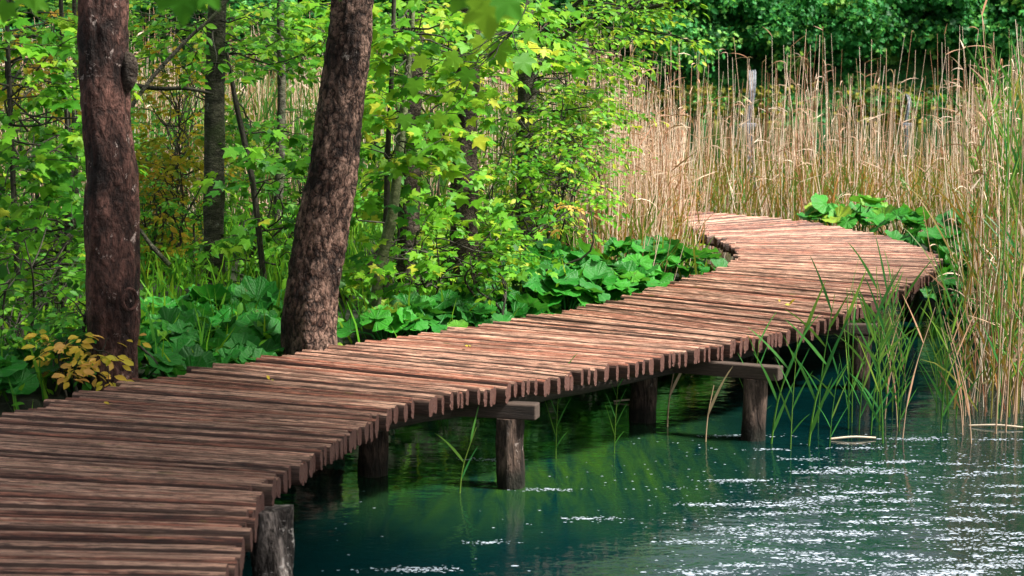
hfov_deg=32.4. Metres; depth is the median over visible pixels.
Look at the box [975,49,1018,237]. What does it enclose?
reed
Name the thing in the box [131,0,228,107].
bare branch
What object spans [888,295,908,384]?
reed
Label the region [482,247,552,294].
butterbur plant
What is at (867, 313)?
reed
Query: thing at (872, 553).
sun glints
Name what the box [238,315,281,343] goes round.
butterbur plant
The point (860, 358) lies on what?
reed
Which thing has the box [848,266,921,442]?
reed
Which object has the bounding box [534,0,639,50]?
tree
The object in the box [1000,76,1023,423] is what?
reed
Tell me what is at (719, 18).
tree
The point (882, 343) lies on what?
reed
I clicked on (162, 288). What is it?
undergrowth
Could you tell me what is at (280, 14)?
birch tree
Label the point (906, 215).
butterbur plant
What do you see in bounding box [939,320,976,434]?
reed
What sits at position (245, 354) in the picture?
butterbur plant
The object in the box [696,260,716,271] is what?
butterbur plant
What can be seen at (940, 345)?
reed
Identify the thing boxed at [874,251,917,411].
reed
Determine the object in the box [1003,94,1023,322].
reed
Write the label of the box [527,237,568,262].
butterbur plant
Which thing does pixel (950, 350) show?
reed
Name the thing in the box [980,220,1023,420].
reed
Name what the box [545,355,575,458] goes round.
reed
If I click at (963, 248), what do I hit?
butterbur plant
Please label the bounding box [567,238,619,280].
butterbur plant
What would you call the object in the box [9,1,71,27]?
tree
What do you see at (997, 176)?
reed
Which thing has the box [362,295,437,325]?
butterbur plant
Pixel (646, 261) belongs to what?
butterbur plant
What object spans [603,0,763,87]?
tree
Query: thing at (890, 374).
reed
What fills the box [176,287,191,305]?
butterbur plant
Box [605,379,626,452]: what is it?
reed
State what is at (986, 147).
reed
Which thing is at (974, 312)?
reed
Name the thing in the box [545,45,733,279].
reed bed
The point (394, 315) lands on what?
butterbur plant
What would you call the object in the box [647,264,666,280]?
butterbur plant
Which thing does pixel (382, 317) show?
butterbur plant
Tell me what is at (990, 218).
reed
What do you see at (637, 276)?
butterbur plant
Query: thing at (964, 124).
reed
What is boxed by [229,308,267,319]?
butterbur plant
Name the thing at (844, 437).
floating stick
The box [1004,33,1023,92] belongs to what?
reed
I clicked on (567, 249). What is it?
butterbur plant
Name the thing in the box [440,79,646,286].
thicket bush
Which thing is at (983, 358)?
reed
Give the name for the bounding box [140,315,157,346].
butterbur plant
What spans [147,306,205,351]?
butterbur plant
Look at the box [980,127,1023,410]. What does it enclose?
reed
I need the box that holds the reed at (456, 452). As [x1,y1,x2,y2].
[435,406,478,492]
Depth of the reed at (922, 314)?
12.48 m
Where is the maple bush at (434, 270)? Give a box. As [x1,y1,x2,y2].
[339,180,574,315]
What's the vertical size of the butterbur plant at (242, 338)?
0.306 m
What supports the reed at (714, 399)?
in the water
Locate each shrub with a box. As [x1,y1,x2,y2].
[0,0,82,258]
[0,191,144,381]
[21,329,150,398]
[27,277,165,390]
[80,22,255,278]
[137,143,252,284]
[194,112,313,274]
[513,202,593,292]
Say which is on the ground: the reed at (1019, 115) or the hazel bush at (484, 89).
the hazel bush at (484, 89)
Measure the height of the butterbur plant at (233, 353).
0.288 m
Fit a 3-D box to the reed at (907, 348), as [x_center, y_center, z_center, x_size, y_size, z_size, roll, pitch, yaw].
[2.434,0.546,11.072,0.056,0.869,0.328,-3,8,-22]
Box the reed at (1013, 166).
[997,61,1022,372]
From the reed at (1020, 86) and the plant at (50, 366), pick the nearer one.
the plant at (50, 366)
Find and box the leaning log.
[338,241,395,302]
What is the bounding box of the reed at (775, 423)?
[749,280,825,443]
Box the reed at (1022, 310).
[1000,186,1023,425]
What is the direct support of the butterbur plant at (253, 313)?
on the ground
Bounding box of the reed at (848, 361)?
[839,249,864,428]
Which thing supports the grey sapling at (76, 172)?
on the ground
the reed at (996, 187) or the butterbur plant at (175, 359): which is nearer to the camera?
the butterbur plant at (175, 359)
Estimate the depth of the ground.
12.26 m
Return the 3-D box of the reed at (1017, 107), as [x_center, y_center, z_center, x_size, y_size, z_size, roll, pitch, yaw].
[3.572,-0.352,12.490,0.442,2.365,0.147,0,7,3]
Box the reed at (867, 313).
[859,289,902,392]
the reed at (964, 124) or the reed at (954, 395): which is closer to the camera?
the reed at (954, 395)
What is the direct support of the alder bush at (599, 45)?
on the ground
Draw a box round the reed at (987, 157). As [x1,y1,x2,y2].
[968,75,1008,311]
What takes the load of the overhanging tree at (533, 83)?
on the ground
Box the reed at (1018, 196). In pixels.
[995,100,1023,356]
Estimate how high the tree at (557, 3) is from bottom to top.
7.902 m
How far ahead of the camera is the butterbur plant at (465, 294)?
12.85 m
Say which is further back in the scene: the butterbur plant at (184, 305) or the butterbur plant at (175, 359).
the butterbur plant at (184, 305)
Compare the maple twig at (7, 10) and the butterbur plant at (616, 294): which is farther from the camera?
the butterbur plant at (616, 294)
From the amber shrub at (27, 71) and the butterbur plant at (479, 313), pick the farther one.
the amber shrub at (27, 71)
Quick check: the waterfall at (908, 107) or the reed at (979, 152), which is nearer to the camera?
the reed at (979, 152)
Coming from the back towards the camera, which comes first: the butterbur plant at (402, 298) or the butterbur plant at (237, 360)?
the butterbur plant at (402, 298)
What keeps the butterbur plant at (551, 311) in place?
on the ground
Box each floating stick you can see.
[614,399,629,401]
[831,436,875,439]
[969,424,1022,427]
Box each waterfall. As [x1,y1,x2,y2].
[740,70,755,123]
[903,94,911,123]
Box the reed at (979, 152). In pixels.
[975,89,995,338]
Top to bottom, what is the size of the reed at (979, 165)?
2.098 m
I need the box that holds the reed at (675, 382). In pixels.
[666,338,702,426]
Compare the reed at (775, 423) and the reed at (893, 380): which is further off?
the reed at (893, 380)
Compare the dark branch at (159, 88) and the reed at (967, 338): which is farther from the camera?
the dark branch at (159, 88)
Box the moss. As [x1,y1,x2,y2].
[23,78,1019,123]
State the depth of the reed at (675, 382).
11.24 m
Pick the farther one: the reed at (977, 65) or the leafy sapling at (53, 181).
the reed at (977, 65)
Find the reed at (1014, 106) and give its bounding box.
[990,81,1022,376]
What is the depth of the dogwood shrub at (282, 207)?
16.17 m
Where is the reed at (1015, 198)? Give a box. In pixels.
[1001,140,1023,377]
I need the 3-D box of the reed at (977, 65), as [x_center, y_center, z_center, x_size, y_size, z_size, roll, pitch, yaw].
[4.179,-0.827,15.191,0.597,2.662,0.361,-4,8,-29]
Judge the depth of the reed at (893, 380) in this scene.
11.18 m
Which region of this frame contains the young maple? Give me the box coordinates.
[353,0,575,307]
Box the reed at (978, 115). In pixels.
[972,83,1007,348]
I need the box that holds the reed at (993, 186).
[978,98,999,338]
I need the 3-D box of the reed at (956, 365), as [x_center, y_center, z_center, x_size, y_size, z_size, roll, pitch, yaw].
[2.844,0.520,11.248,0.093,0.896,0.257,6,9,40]
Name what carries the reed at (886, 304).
in the water
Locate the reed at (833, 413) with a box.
[812,339,848,446]
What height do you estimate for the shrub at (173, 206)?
1.342 m
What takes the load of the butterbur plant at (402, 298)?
on the ground
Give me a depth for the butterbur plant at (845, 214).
19.89 m
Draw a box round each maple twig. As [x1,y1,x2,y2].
[0,0,49,23]
[157,0,220,26]
[450,0,522,41]
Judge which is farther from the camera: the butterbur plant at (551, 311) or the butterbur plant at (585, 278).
the butterbur plant at (585, 278)
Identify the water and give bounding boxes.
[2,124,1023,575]
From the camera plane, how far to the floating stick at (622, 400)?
12.09 m
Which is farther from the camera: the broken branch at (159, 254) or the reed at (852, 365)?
the broken branch at (159, 254)
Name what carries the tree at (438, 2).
on the hillside
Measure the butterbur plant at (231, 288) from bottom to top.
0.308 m
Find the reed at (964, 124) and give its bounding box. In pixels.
[958,91,1008,315]
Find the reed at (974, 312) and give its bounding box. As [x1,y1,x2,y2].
[953,266,986,359]
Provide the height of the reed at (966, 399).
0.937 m
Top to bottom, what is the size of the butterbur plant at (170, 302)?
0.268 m
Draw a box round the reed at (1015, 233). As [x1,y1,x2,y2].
[1002,116,1023,357]
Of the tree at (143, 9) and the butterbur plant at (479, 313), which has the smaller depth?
the butterbur plant at (479, 313)
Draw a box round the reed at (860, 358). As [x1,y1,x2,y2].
[835,287,883,430]
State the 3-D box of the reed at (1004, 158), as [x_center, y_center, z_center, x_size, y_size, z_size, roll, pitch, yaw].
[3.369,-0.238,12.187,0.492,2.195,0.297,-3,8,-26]
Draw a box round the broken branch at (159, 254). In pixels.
[140,229,170,266]
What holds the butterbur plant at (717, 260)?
on the ground
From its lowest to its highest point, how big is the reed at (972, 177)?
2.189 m
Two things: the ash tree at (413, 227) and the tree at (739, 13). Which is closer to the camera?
the ash tree at (413, 227)
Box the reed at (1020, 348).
[994,253,1023,413]
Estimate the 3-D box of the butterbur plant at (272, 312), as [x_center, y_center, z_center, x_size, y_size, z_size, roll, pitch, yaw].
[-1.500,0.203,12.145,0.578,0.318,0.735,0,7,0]
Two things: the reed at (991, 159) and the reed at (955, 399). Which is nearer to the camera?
the reed at (955, 399)
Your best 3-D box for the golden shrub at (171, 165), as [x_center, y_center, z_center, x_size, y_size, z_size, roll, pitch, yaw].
[-3.053,-1.213,15.747,1.692,2.305,2.272,0,7,0]
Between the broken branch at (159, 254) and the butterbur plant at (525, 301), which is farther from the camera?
the broken branch at (159, 254)
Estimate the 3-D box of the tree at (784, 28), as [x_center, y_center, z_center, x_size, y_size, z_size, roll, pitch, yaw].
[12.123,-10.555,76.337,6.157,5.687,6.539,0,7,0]
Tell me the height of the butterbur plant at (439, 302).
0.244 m
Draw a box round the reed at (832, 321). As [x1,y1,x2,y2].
[786,256,849,422]
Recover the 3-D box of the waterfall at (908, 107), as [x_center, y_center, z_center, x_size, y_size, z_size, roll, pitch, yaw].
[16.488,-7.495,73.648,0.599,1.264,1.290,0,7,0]
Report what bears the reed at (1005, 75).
in the water
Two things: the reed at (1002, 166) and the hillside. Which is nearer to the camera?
the reed at (1002, 166)
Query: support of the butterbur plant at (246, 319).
on the ground
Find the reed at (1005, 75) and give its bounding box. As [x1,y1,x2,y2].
[986,41,1023,222]
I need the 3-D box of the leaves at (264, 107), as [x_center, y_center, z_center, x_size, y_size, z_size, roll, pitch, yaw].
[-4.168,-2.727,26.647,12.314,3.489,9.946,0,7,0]
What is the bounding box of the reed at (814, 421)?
[785,269,866,445]
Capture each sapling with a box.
[0,0,85,334]
[0,0,142,336]
[0,0,148,315]
[179,52,363,296]
[350,0,463,299]
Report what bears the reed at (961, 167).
in the water
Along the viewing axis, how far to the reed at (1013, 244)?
11.48 m
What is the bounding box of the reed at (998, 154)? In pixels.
[989,98,1022,243]
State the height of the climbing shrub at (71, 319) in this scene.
0.681 m
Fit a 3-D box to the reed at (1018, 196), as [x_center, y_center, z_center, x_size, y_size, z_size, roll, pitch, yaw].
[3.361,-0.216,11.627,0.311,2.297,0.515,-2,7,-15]
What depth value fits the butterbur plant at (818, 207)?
20.09 m
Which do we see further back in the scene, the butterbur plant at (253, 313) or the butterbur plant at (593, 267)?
the butterbur plant at (593, 267)
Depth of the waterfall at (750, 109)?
73.32 m
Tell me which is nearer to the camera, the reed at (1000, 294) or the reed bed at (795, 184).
the reed at (1000, 294)
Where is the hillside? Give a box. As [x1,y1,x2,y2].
[0,0,1022,123]
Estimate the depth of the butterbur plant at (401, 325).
11.92 m
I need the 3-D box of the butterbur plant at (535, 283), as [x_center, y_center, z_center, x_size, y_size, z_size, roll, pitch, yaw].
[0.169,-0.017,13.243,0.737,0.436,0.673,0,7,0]
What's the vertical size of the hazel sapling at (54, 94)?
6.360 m
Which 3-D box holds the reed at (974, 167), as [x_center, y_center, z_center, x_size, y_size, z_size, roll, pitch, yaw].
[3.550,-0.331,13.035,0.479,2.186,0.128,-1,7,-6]
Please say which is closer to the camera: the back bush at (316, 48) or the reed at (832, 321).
the reed at (832, 321)
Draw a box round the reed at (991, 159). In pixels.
[990,146,999,213]
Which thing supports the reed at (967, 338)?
in the water
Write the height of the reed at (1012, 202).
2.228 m
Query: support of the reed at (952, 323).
in the water
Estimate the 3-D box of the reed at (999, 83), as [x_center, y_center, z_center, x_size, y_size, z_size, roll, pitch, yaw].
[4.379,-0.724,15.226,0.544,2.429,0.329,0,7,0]
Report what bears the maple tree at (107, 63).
on the ground
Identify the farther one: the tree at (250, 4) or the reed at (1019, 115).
the tree at (250, 4)
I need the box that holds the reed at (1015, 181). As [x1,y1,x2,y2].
[998,123,1023,366]
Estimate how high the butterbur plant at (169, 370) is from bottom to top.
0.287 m
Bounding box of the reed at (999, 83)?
[987,63,1018,127]
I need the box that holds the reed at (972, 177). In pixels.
[949,92,992,351]
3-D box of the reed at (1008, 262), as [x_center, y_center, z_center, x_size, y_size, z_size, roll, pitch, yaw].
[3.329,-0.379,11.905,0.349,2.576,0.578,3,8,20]
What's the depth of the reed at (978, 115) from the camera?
13.18 m
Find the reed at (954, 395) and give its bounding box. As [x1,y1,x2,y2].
[918,256,972,432]
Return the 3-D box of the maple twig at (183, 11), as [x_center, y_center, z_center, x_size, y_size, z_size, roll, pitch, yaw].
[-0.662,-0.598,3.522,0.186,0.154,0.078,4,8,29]
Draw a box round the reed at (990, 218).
[974,81,1000,386]
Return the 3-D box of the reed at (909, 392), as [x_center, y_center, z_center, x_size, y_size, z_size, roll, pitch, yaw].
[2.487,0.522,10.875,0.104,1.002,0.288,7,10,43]
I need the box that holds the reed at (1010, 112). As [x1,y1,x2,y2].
[1004,68,1021,211]
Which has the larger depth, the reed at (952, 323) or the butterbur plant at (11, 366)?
the reed at (952, 323)
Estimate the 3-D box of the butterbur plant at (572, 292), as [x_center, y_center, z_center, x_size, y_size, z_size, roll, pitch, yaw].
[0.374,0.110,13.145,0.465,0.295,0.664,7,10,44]
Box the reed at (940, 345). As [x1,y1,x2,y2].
[925,285,963,396]
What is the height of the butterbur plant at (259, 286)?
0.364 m
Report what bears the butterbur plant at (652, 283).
on the ground
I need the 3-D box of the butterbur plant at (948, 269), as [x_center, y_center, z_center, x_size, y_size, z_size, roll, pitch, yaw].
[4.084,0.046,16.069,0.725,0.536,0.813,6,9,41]
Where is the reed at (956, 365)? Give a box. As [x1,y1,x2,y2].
[943,299,969,424]
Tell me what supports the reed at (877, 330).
in the water
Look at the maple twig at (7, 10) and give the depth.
4.58 m
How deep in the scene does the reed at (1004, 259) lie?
10.85 m
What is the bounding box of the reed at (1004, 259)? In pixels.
[994,62,1021,433]
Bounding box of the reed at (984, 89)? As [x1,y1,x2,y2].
[971,66,1020,214]
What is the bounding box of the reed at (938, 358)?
[935,320,940,387]
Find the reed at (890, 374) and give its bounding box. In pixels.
[884,315,904,418]
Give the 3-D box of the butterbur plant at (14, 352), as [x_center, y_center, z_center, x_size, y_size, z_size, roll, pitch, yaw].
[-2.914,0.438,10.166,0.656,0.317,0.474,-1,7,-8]
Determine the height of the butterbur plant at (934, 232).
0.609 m
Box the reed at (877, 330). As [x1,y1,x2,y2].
[849,244,907,430]
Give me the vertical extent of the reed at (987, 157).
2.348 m
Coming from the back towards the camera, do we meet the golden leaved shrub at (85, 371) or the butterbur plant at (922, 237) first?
the butterbur plant at (922, 237)
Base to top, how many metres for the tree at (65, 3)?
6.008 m
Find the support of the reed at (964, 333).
in the water
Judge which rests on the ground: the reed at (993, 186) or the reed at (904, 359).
the reed at (993, 186)
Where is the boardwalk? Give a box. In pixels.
[0,205,942,575]
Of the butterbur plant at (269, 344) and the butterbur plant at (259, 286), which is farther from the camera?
the butterbur plant at (259, 286)
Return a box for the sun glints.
[351,428,1023,575]
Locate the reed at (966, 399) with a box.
[947,305,978,443]
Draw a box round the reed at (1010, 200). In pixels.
[992,135,1023,413]
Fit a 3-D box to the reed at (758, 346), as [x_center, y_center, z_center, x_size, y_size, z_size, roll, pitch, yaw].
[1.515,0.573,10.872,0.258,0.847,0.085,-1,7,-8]
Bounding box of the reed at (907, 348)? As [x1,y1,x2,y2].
[884,308,917,431]
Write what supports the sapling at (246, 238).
on the ground
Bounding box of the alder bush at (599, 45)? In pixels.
[501,25,657,246]
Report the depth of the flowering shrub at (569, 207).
13.30 m
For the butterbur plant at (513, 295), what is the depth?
12.93 m
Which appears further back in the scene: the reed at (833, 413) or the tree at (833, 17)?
the tree at (833, 17)
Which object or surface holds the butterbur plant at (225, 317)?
on the ground
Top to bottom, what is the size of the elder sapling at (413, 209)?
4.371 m
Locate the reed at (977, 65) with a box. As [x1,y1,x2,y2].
[961,37,1007,246]
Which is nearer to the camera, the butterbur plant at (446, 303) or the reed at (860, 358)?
the reed at (860, 358)
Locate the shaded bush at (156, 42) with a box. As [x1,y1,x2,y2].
[128,0,329,239]
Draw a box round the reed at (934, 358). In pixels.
[918,297,955,412]
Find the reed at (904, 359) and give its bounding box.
[886,260,931,420]
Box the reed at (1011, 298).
[998,75,1023,431]
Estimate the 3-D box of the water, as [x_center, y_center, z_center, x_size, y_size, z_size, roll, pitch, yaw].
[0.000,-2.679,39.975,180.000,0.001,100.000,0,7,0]
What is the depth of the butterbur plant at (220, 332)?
11.15 m
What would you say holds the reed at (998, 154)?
in the water
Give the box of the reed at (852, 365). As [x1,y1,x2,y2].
[839,295,870,422]
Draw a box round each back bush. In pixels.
[0,0,86,237]
[271,0,433,233]
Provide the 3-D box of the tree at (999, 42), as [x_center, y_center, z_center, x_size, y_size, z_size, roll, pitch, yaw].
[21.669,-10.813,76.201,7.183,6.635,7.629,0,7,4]
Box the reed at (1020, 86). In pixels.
[1012,41,1021,356]
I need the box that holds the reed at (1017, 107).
[985,70,1023,383]
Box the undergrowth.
[0,194,721,410]
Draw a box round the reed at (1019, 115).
[1003,76,1023,224]
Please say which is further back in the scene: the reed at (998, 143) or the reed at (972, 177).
the reed at (972, 177)
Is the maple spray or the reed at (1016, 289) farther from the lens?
the reed at (1016, 289)
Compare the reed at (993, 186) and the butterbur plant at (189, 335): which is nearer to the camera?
the butterbur plant at (189, 335)
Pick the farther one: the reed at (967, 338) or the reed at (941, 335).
the reed at (941, 335)
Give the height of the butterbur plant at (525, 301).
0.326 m
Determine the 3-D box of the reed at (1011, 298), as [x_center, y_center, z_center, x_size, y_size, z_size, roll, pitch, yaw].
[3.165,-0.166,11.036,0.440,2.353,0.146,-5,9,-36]
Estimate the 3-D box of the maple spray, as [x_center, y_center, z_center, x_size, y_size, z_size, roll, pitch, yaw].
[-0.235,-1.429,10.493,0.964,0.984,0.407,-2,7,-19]
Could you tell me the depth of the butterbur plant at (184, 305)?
11.43 m
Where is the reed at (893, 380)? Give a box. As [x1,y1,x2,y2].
[882,321,898,426]
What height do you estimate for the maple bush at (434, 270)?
1.087 m
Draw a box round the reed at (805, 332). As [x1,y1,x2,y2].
[774,316,817,448]
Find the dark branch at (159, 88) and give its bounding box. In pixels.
[136,83,213,94]
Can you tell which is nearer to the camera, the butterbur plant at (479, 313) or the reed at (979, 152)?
the butterbur plant at (479, 313)
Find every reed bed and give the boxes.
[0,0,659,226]
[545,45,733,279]
[579,12,1023,257]
[896,0,1023,415]
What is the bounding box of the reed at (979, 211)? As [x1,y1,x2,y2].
[963,115,987,328]
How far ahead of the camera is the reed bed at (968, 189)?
12.05 m
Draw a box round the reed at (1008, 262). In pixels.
[977,97,1023,404]
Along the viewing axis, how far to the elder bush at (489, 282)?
12.51 m
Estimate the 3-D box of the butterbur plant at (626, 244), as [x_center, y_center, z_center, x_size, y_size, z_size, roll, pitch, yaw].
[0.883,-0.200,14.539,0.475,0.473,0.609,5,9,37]
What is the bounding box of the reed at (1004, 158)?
[961,107,1023,396]
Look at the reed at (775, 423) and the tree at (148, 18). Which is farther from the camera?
the tree at (148, 18)
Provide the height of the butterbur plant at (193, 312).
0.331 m
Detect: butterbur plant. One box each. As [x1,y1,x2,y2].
[0,336,34,363]
[0,354,38,394]
[0,370,18,389]
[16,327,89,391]
[37,329,80,378]
[77,342,182,378]
[89,351,185,390]
[139,319,199,359]
[140,308,171,342]
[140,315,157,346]
[141,296,178,319]
[146,306,213,336]
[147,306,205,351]
[157,284,245,315]
[166,344,221,376]
[167,308,213,351]
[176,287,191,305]
[178,299,213,337]
[182,346,257,367]
[185,283,254,317]
[199,316,254,351]
[201,334,283,363]
[209,308,246,332]
[211,338,281,356]
[212,312,280,337]
[217,283,237,309]
[220,275,282,308]
[223,332,283,357]
[227,354,248,363]
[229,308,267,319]
[233,311,275,318]
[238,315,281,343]
[268,305,282,317]
[337,306,397,340]
[360,311,430,337]
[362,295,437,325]
[363,304,432,337]
[382,300,467,335]
[389,291,480,324]
[423,289,477,324]
[423,295,455,324]
[437,282,511,304]
[440,300,523,326]
[458,291,510,319]
[473,287,548,316]
[478,286,520,305]
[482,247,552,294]
[483,259,535,293]
[485,258,576,300]
[507,306,552,317]
[520,271,603,312]
[524,263,610,307]
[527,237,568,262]
[538,254,607,279]
[539,284,604,313]
[544,307,555,313]
[553,250,617,285]
[562,245,612,259]
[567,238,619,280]
[586,260,647,293]
[592,263,642,303]
[596,264,651,291]
[603,236,644,260]
[610,259,659,290]
[617,235,688,270]
[619,237,679,269]
[622,253,673,286]
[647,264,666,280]
[654,236,709,273]
[667,247,727,277]
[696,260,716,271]
[797,193,862,225]
[822,194,895,231]
[861,203,931,235]
[885,225,953,253]
[920,264,975,320]
[924,254,994,317]
[928,204,983,256]
[935,245,970,305]
[947,220,1000,261]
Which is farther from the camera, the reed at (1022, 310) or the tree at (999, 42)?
the tree at (999, 42)
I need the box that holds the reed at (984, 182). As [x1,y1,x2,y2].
[972,122,993,298]
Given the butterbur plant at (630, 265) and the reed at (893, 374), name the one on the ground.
the butterbur plant at (630, 265)
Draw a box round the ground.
[0,185,1010,416]
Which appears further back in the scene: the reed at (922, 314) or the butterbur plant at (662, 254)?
the butterbur plant at (662, 254)
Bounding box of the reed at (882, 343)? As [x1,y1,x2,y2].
[845,278,900,434]
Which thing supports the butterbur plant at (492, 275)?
on the ground
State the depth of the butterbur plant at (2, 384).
9.67 m
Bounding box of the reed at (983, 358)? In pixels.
[966,176,1019,401]
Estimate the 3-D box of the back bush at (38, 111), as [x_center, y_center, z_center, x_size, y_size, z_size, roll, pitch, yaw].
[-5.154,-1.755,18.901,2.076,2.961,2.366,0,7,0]
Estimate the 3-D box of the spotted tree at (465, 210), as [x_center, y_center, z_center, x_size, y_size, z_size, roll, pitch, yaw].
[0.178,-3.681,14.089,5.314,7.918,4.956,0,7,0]
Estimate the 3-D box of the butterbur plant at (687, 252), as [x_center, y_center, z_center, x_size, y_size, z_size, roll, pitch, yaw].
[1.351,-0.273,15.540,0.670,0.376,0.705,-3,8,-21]
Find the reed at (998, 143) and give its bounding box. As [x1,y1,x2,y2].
[978,106,1023,416]
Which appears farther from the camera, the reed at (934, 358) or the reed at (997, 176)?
the reed at (997, 176)
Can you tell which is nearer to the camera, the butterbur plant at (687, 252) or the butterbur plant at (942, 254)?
the butterbur plant at (687, 252)
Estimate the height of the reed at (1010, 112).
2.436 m
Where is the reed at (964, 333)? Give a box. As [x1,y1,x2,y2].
[959,253,974,392]
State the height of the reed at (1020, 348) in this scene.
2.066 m
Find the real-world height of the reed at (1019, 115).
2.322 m
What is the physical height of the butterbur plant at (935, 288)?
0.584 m
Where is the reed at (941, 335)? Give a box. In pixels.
[922,275,963,390]
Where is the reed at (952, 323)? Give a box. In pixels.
[932,269,967,385]
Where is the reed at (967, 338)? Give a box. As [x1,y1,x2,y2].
[936,282,986,418]
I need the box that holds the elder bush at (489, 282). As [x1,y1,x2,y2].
[424,250,546,314]
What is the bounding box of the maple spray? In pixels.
[395,0,538,130]
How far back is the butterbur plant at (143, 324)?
11.12 m
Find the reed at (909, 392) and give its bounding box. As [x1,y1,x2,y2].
[902,296,934,437]
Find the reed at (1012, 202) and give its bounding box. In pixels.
[979,124,1023,372]
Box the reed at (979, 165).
[969,103,999,241]
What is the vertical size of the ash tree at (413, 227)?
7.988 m
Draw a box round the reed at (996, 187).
[961,110,1001,315]
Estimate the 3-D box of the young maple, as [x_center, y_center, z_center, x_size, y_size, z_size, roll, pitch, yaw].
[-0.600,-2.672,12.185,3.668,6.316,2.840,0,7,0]
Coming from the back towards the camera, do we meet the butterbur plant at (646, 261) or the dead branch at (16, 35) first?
the butterbur plant at (646, 261)
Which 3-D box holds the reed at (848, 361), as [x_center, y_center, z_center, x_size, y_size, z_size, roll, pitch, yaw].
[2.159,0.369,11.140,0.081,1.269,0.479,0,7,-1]
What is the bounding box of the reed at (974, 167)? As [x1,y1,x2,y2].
[964,95,1006,337]
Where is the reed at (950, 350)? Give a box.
[928,283,979,418]
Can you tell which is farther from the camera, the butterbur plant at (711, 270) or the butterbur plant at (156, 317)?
the butterbur plant at (711, 270)
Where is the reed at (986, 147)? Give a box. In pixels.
[976,31,1022,366]
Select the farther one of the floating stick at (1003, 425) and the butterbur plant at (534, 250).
the butterbur plant at (534, 250)
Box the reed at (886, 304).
[852,236,902,402]
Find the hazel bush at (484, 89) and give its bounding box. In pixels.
[353,0,576,264]
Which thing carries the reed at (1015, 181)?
in the water
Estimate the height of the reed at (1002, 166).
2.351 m
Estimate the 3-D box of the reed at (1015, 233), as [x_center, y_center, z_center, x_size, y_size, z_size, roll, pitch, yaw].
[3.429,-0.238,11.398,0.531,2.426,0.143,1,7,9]
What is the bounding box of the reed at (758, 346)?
[738,313,775,408]
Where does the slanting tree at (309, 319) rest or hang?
on the ground
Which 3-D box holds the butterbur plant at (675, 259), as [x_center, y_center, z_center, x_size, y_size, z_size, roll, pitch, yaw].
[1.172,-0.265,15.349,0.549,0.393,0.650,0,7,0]
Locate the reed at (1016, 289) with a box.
[979,122,1023,402]
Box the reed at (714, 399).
[705,366,732,441]
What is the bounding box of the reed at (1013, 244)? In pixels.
[992,121,1023,417]
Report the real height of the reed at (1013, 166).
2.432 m
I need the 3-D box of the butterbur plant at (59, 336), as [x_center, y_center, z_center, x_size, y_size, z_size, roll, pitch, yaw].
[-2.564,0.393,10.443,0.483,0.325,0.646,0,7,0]
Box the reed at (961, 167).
[955,128,1004,396]
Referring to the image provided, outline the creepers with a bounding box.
[0,1,1022,122]
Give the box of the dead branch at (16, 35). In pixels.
[12,24,77,37]
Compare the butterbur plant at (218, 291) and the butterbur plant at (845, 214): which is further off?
the butterbur plant at (845, 214)
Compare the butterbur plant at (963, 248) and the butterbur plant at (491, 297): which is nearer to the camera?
the butterbur plant at (491, 297)
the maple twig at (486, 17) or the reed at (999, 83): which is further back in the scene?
the reed at (999, 83)
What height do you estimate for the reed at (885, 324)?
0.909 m
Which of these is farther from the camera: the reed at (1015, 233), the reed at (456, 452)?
the reed at (1015, 233)
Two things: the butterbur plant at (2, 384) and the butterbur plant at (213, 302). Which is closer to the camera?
the butterbur plant at (2, 384)
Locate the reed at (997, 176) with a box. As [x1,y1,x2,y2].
[984,96,1005,292]
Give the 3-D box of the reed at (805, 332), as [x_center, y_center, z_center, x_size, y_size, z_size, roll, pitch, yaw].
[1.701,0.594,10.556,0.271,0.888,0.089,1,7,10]
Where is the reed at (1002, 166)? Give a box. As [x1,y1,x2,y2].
[991,79,1023,305]
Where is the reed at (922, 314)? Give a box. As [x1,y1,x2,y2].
[896,288,932,391]
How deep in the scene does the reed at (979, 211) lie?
14.14 m
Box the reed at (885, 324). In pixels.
[860,282,894,379]
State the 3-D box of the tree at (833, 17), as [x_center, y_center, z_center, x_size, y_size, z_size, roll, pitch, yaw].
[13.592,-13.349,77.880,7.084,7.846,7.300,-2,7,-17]
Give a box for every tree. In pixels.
[0,0,77,72]
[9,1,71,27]
[77,0,140,391]
[128,0,323,282]
[129,0,205,42]
[130,0,159,26]
[185,0,330,233]
[191,0,328,66]
[281,0,373,354]
[288,0,403,44]
[328,0,582,294]
[379,0,587,286]
[425,0,564,51]
[480,0,734,247]
[491,0,624,51]
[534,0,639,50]
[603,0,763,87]
[658,0,787,66]
[692,1,780,51]
[730,0,864,82]
[791,0,940,78]
[805,0,842,27]
[879,0,1012,75]
[934,0,1015,44]
[954,0,1023,83]
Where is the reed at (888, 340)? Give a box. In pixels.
[884,279,895,394]
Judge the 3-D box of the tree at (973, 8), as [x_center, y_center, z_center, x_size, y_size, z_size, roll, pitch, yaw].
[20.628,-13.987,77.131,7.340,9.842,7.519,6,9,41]

